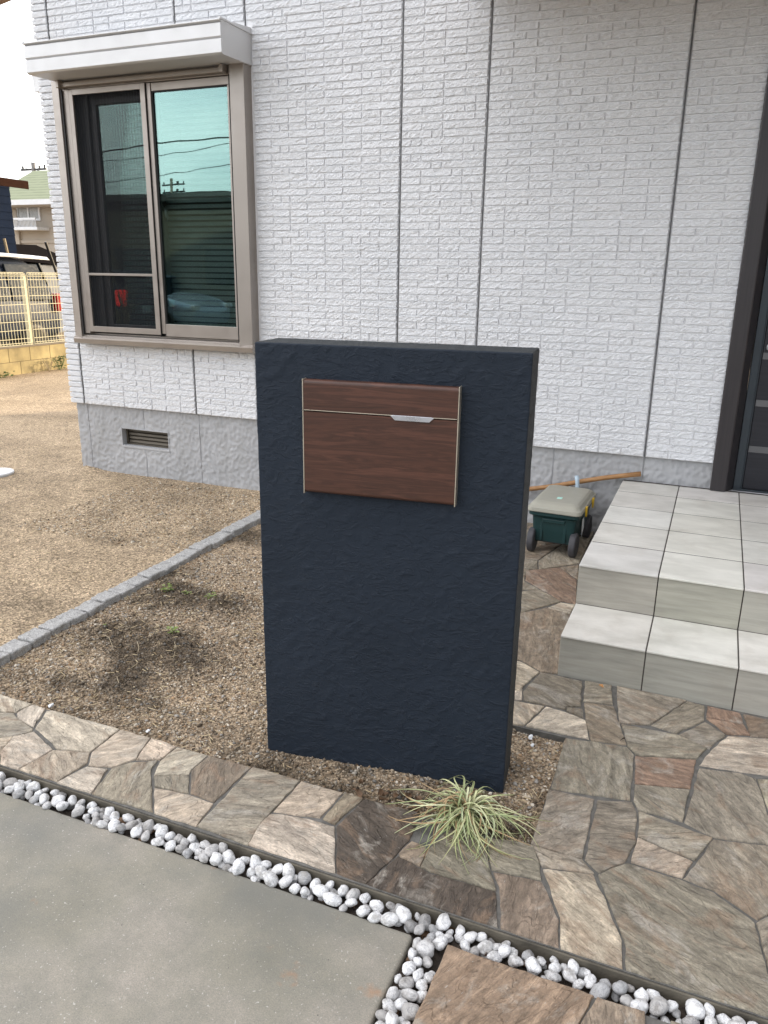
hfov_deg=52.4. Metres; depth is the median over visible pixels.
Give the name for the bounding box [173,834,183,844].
pebble
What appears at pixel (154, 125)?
window
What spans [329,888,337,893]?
pebble
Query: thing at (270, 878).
pebble
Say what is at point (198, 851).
pebble
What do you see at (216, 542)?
granite sett
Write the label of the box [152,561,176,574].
granite sett
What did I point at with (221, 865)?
pebble
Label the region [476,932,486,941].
pebble
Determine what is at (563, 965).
pebble
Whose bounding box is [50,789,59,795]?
pebble
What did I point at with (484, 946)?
pebble
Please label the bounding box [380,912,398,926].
pebble
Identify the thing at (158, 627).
straw
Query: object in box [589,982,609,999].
pebble
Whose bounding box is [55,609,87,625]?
granite sett
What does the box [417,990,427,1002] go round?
pebble
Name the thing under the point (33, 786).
pebble
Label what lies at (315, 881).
pebble
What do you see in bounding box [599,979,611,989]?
pebble
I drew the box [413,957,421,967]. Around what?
pebble
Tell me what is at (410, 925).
pebble
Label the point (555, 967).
pebble
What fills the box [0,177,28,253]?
navy house
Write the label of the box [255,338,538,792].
letterbox pillar
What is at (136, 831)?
pebble
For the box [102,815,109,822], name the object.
pebble
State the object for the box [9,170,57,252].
beige house
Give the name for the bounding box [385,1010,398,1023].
pebble
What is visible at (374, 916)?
pebble
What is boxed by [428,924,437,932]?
pebble
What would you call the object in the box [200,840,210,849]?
pebble
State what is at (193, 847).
pebble
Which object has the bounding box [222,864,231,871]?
pebble
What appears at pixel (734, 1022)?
pebble
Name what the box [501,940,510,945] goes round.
pebble
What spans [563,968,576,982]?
pebble
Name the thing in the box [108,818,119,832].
pebble
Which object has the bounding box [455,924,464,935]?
pebble
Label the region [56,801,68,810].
pebble
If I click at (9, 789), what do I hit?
pebble
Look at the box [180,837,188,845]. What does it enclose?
pebble
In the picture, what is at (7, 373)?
weed
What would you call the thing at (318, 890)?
pebble
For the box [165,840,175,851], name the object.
pebble
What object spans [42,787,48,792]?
pebble
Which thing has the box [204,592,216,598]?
sprout
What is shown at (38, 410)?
garden soil
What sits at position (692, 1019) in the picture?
pebble
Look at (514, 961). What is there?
pebble
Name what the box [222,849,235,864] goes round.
pebble
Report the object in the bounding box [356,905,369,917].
pebble
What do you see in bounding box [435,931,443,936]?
pebble
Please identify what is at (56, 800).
pebble
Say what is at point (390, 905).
pebble
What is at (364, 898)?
pebble
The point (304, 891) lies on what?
pebble
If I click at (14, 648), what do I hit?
granite sett
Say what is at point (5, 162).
tv antenna
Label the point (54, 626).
granite sett
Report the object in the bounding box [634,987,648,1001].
pebble
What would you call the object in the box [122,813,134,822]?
pebble
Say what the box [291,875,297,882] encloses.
pebble
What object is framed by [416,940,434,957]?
pebble
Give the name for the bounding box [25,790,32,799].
pebble
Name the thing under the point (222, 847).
pebble
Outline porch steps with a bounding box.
[558,480,767,716]
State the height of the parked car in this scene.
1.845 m
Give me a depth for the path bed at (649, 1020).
1.58 m
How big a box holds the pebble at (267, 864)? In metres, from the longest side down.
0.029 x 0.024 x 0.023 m
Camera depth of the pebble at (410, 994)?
1.63 m
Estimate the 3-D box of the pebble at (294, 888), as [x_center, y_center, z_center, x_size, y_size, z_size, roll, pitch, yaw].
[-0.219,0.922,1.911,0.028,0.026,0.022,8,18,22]
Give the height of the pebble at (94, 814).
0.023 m
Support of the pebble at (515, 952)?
on the channel soil at (436, 958)
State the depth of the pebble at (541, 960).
1.72 m
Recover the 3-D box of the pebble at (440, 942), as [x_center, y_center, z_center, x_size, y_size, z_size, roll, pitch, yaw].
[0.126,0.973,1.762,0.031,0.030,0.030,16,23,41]
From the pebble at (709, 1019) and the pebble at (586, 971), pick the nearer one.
the pebble at (709, 1019)
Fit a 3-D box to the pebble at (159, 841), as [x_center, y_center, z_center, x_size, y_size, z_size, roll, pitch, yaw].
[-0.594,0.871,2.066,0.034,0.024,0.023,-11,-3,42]
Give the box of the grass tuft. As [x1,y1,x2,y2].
[388,775,552,873]
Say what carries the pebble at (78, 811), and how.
on the channel soil at (436, 958)
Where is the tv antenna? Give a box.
[0,155,16,177]
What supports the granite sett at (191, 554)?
on the garden soil at (38, 410)
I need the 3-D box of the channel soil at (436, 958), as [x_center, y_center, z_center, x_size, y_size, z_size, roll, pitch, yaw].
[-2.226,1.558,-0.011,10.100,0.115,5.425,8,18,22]
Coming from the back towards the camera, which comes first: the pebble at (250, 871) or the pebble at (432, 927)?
the pebble at (250, 871)
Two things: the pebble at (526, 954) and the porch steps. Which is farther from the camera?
the porch steps
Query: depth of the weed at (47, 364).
12.19 m
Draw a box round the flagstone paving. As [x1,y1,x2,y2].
[0,522,767,1016]
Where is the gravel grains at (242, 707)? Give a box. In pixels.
[0,553,561,842]
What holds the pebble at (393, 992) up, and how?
on the channel soil at (436, 958)
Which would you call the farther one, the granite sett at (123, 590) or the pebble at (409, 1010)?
the granite sett at (123, 590)
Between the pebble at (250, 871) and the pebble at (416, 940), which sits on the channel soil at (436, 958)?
the pebble at (416, 940)
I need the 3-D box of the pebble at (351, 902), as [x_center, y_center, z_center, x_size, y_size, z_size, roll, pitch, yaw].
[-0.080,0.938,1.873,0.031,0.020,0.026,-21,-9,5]
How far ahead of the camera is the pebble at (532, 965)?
1.69 m
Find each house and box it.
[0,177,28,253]
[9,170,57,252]
[22,0,767,532]
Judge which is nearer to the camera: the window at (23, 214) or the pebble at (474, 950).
the pebble at (474, 950)
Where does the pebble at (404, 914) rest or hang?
on the channel soil at (436, 958)
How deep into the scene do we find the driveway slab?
1.76 m
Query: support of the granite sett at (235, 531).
on the garden soil at (38, 410)
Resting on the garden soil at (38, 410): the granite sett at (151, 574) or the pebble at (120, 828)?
the granite sett at (151, 574)
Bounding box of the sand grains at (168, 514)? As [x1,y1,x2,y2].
[18,480,261,568]
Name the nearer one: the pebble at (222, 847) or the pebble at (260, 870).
the pebble at (260, 870)
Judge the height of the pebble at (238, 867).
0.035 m
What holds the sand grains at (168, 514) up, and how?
on the garden soil at (38, 410)
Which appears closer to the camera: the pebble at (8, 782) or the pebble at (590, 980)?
the pebble at (590, 980)
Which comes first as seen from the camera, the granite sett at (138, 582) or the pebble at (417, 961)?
the pebble at (417, 961)
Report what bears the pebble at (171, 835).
on the channel soil at (436, 958)
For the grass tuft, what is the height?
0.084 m
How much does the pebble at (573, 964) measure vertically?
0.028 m
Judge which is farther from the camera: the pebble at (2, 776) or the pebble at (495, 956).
the pebble at (2, 776)
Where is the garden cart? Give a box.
[526,485,595,557]
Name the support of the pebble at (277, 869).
on the channel soil at (436, 958)
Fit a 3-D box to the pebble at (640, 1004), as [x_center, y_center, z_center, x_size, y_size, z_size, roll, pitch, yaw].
[0.527,1.024,1.615,0.044,0.030,0.033,-12,21,-37]
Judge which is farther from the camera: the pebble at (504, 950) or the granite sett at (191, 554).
the granite sett at (191, 554)
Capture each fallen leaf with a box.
[356,789,362,797]
[421,931,428,938]
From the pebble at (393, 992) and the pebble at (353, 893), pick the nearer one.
the pebble at (393, 992)
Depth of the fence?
11.88 m
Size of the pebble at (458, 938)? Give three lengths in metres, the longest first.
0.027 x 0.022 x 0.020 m
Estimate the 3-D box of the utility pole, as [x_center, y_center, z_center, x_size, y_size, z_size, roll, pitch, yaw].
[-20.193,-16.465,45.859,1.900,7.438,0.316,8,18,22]
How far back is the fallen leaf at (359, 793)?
2.26 m
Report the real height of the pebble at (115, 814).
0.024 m
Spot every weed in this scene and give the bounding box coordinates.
[0,371,13,377]
[37,357,56,371]
[52,355,65,369]
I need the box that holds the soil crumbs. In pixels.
[41,585,259,704]
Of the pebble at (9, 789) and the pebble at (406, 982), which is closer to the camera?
the pebble at (406, 982)
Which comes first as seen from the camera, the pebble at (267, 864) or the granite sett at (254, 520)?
the pebble at (267, 864)
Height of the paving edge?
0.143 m
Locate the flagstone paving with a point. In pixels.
(682, 934)
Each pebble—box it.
[0,772,5,781]
[2,778,17,787]
[4,785,14,793]
[12,789,25,798]
[14,782,24,790]
[24,779,31,788]
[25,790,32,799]
[26,781,39,792]
[29,795,39,803]
[34,790,42,795]
[39,793,48,804]
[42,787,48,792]
[42,801,51,808]
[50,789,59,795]
[51,795,64,806]
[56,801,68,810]
[66,804,75,809]
[68,795,76,806]
[71,806,84,817]
[76,799,84,804]
[83,814,90,820]
[85,818,90,823]
[86,801,96,808]
[88,807,98,814]
[91,812,99,817]
[92,816,99,826]
[96,820,107,827]
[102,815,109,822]
[104,806,114,815]
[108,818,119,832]
[109,811,119,820]
[115,824,125,831]
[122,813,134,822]
[125,820,137,829]
[130,824,142,837]
[141,830,149,840]
[143,819,154,833]
[153,823,161,829]
[154,836,164,845]
[155,824,167,839]
[165,831,175,841]
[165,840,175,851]
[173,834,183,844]
[175,844,187,853]
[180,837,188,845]
[182,848,192,858]
[187,833,195,843]
[189,843,199,852]
[195,848,203,855]
[198,853,208,862]
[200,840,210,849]
[203,844,218,857]
[209,852,222,865]
[218,842,227,853]
[218,861,225,868]
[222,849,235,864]
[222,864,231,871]
[232,858,244,875]
[241,856,249,864]
[247,867,254,875]
[250,855,261,867]
[250,875,260,882]
[255,865,266,879]
[261,860,271,868]
[263,870,278,886]
[271,863,282,874]
[278,875,292,888]
[282,863,294,878]
[289,883,300,894]
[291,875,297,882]
[297,871,310,884]
[300,886,309,895]
[310,878,320,889]
[312,884,328,897]
[323,892,341,906]
[325,880,333,890]
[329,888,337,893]
[338,885,348,896]
[339,904,347,911]
[344,898,356,906]
[346,888,359,899]
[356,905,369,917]
[359,893,370,903]
[367,911,381,922]
[369,900,383,912]
[375,1009,386,1021]
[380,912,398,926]
[382,998,396,1012]
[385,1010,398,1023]
[386,901,394,909]
[386,986,399,1000]
[394,974,401,983]
[394,997,407,1010]
[396,905,411,923]
[399,976,414,988]
[399,1016,405,1023]
[401,988,418,1001]
[401,1002,419,1020]
[402,961,415,975]
[404,919,417,932]
[408,947,416,960]
[412,937,420,949]
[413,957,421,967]
[413,968,423,982]
[414,924,424,934]
[415,912,419,920]
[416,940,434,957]
[416,978,427,989]
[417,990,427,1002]
[418,913,430,930]
[422,956,432,967]
[422,972,433,983]
[426,932,435,941]
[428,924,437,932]
[432,935,447,950]
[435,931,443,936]
[436,913,450,930]
[443,933,452,942]
[454,934,463,942]
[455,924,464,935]
[460,939,469,951]
[463,931,477,943]
[469,946,479,955]
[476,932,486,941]
[477,940,492,955]
[487,951,501,962]
[492,943,500,950]
[498,944,511,957]
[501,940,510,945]
[507,949,517,958]
[508,954,523,967]
[521,949,533,960]
[525,956,541,975]
[536,956,545,965]
[545,970,561,982]
[548,962,561,972]
[550,955,558,962]
[561,963,567,968]
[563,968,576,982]
[568,958,578,974]
[572,979,584,989]
[576,967,585,978]
[584,968,590,975]
[584,973,596,988]
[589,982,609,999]
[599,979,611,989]
[611,991,619,1002]
[612,980,627,995]
[620,994,632,1006]
[628,984,635,992]
[630,998,648,1013]
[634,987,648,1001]
[646,989,660,1000]
[649,996,668,1016]
[660,1015,669,1022]
[667,1000,678,1012]
[671,1009,680,1018]
[682,1015,699,1023]
[685,998,705,1019]
[704,1002,714,1016]
[704,1015,717,1023]
[715,1013,730,1023]
[727,1020,744,1023]
[731,1016,745,1023]
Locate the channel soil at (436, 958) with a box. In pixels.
[0,787,715,1023]
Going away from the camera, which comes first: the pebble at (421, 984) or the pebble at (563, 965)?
the pebble at (421, 984)
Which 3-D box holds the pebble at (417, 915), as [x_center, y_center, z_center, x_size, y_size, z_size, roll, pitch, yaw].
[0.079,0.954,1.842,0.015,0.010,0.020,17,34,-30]
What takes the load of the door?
in the house at (574, 192)
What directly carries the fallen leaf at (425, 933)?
on the channel soil at (436, 958)
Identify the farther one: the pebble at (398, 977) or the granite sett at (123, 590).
the granite sett at (123, 590)
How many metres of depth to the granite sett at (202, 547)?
4.22 m
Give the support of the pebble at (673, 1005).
on the channel soil at (436, 958)
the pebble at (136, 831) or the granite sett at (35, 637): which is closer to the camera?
the pebble at (136, 831)
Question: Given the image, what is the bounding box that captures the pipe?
[575,475,580,534]
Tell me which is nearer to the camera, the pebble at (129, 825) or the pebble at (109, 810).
the pebble at (129, 825)
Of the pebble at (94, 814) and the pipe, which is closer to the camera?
the pebble at (94, 814)
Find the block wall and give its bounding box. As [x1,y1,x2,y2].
[0,341,68,376]
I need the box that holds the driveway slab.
[0,793,411,1023]
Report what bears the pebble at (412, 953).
on the channel soil at (436, 958)
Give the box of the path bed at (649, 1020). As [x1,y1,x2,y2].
[438,960,669,1023]
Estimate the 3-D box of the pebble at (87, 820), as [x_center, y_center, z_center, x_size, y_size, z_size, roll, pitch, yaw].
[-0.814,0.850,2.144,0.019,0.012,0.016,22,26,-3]
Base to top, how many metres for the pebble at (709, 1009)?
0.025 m
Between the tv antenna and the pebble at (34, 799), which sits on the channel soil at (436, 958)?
the pebble at (34, 799)
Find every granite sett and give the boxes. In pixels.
[0,639,31,659]
[0,652,9,666]
[17,627,50,647]
[38,618,69,635]
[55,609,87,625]
[75,600,104,616]
[91,590,120,606]
[108,583,136,598]
[123,576,149,589]
[137,567,164,580]
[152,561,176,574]
[165,555,189,567]
[176,548,199,560]
[189,542,211,554]
[200,536,223,548]
[212,531,232,542]
[221,525,242,536]
[231,520,251,531]
[242,515,260,526]
[251,510,259,516]
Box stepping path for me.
[412,945,680,1023]
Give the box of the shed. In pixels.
[16,244,65,331]
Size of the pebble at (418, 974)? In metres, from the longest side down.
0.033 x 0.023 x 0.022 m
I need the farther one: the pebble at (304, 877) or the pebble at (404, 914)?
the pebble at (304, 877)
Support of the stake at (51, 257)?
on the garden soil at (38, 410)
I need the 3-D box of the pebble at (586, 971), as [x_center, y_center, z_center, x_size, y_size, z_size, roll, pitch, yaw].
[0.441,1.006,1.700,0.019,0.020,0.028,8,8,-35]
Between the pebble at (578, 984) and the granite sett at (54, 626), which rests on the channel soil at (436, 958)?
the pebble at (578, 984)
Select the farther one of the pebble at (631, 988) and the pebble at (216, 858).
the pebble at (216, 858)
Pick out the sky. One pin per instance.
(21, 124)
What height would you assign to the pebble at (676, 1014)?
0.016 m
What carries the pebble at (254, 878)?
on the channel soil at (436, 958)
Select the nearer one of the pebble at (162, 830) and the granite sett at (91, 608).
the pebble at (162, 830)
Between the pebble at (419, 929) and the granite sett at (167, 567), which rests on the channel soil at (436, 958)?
the pebble at (419, 929)
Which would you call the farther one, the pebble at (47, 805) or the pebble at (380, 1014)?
the pebble at (47, 805)
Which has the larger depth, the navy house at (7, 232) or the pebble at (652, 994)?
the navy house at (7, 232)
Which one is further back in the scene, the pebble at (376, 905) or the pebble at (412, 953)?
the pebble at (376, 905)
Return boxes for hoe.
[529,471,640,490]
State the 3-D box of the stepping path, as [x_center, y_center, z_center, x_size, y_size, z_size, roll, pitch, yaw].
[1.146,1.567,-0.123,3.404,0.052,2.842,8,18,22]
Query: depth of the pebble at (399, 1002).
1.61 m
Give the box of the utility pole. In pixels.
[20,163,46,170]
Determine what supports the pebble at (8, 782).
on the channel soil at (436, 958)
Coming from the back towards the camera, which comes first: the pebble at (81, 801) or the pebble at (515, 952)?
the pebble at (81, 801)
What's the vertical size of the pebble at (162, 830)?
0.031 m
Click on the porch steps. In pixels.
(672, 594)
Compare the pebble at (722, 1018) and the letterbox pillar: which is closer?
the pebble at (722, 1018)
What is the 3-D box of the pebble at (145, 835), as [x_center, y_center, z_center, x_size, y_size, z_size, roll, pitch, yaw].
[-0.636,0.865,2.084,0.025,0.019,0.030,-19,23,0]
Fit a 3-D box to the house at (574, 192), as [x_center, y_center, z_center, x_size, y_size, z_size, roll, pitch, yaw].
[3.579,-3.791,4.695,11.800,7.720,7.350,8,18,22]
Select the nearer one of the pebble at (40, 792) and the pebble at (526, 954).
the pebble at (526, 954)
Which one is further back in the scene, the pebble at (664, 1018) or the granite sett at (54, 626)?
the granite sett at (54, 626)
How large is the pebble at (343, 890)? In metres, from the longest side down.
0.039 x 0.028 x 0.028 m
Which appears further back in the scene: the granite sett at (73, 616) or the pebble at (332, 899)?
the granite sett at (73, 616)
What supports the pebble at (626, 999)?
on the channel soil at (436, 958)
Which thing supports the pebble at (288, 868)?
on the channel soil at (436, 958)
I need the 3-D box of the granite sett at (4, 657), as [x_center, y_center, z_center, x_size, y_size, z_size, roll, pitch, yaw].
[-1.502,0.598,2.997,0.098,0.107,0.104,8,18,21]
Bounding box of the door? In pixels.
[710,77,767,492]
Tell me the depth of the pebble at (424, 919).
1.81 m
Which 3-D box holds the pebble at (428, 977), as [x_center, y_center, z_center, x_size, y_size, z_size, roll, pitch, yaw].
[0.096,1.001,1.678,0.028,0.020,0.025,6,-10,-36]
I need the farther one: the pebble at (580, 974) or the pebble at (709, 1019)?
the pebble at (580, 974)
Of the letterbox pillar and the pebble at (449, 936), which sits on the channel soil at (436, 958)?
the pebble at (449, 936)
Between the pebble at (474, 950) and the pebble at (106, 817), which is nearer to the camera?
the pebble at (474, 950)
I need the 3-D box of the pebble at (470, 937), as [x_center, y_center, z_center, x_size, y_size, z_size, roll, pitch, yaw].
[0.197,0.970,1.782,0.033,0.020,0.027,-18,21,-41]
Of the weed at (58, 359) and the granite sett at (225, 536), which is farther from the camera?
the weed at (58, 359)
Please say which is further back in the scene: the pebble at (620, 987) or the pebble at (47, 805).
the pebble at (47, 805)
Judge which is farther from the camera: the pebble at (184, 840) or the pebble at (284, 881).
the pebble at (184, 840)
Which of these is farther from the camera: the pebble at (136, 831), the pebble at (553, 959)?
the pebble at (136, 831)
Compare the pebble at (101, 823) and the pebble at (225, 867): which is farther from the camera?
the pebble at (101, 823)
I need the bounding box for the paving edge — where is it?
[0,766,767,1023]
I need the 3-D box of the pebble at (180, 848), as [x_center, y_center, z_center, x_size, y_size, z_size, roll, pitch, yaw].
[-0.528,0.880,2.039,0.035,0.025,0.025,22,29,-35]
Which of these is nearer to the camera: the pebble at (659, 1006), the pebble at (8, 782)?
the pebble at (659, 1006)
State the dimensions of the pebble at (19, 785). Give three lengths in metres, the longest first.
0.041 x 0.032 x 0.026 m
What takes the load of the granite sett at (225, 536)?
on the garden soil at (38, 410)
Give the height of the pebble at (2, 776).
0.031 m
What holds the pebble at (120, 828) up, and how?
on the pebble
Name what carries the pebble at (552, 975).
on the channel soil at (436, 958)
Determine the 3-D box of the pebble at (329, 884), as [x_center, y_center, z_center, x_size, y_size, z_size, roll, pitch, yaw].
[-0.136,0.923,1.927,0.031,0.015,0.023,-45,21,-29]
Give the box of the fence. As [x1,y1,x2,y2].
[0,272,64,346]
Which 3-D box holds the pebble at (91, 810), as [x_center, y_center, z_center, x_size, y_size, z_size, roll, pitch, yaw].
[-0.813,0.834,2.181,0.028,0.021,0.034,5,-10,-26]
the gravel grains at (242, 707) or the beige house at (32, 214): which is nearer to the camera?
the gravel grains at (242, 707)
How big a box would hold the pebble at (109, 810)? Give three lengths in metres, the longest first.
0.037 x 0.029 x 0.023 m
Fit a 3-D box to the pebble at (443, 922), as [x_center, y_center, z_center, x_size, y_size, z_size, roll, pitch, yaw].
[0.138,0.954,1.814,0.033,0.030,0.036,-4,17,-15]
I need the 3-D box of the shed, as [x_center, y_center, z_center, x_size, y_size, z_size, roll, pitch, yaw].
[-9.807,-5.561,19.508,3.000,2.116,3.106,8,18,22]
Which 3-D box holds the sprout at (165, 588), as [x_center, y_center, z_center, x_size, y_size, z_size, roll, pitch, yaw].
[-1.022,0.362,3.682,0.058,0.039,0.058,-12,21,-37]
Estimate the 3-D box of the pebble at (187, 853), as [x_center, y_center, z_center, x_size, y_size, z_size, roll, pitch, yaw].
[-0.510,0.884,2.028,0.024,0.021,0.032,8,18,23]
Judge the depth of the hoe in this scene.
4.46 m
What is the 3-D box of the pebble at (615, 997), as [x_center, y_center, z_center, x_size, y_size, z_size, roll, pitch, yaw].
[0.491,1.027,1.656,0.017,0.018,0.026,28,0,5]
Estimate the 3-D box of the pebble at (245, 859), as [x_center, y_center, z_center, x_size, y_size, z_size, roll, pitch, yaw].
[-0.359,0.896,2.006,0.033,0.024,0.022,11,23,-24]
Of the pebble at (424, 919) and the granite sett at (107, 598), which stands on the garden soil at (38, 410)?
the granite sett at (107, 598)
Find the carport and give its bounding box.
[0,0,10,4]
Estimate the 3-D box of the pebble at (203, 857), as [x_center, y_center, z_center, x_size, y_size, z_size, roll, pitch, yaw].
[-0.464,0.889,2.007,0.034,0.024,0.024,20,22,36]
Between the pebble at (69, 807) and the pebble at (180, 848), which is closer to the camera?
the pebble at (180, 848)
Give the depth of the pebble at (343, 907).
1.86 m
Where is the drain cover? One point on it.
(4, 472)
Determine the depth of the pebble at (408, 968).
1.69 m
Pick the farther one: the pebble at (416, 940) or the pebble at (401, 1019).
the pebble at (416, 940)
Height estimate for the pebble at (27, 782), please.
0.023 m
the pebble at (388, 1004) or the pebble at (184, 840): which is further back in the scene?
the pebble at (184, 840)
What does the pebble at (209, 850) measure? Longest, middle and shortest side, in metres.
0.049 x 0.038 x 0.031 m
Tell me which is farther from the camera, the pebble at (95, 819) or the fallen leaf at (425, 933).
the pebble at (95, 819)
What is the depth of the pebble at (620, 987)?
1.65 m
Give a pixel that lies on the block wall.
(20, 359)
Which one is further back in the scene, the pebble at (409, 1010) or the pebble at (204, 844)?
the pebble at (204, 844)
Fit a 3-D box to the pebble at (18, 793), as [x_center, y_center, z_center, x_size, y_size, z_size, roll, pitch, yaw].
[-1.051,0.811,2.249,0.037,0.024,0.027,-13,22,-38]
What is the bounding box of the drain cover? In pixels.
[0,468,13,477]
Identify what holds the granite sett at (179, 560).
on the garden soil at (38, 410)
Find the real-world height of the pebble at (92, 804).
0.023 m
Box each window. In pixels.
[13,207,49,230]
[22,16,258,352]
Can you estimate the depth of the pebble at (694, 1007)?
1.60 m
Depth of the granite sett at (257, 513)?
4.80 m
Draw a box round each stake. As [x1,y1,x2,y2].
[3,238,8,252]
[44,242,57,278]
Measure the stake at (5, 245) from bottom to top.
2.137 m
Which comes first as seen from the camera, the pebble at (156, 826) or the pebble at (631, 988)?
the pebble at (631, 988)
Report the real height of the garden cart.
0.290 m
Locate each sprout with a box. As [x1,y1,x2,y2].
[160,583,173,591]
[166,626,178,633]
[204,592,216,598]
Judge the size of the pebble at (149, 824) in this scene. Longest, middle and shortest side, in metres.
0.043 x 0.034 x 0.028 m
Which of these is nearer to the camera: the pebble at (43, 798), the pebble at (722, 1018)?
the pebble at (722, 1018)
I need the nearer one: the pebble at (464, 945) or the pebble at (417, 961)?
the pebble at (417, 961)
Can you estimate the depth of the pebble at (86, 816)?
2.16 m
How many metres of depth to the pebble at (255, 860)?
1.99 m
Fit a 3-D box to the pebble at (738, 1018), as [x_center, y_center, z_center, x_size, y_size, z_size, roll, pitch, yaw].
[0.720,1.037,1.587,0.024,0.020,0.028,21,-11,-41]
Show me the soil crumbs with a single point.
(162, 661)
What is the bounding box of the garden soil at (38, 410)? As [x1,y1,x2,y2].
[0,332,562,843]
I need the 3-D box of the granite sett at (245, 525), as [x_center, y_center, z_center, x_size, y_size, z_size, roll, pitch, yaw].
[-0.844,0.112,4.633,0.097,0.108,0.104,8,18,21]
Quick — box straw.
[0,439,557,840]
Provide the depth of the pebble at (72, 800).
2.21 m
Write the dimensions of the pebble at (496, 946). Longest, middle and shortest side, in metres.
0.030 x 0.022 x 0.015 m
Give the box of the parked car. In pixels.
[0,253,60,345]
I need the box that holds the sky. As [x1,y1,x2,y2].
[0,0,48,179]
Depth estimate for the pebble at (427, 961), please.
1.71 m
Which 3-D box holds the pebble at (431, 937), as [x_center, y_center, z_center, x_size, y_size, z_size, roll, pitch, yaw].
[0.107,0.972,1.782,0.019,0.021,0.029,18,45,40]
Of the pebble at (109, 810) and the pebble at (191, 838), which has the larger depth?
the pebble at (109, 810)
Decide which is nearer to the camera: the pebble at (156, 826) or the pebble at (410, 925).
the pebble at (410, 925)
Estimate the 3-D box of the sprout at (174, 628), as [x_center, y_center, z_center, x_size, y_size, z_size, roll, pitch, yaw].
[-0.870,0.491,3.218,0.054,0.035,0.052,-5,18,-19]

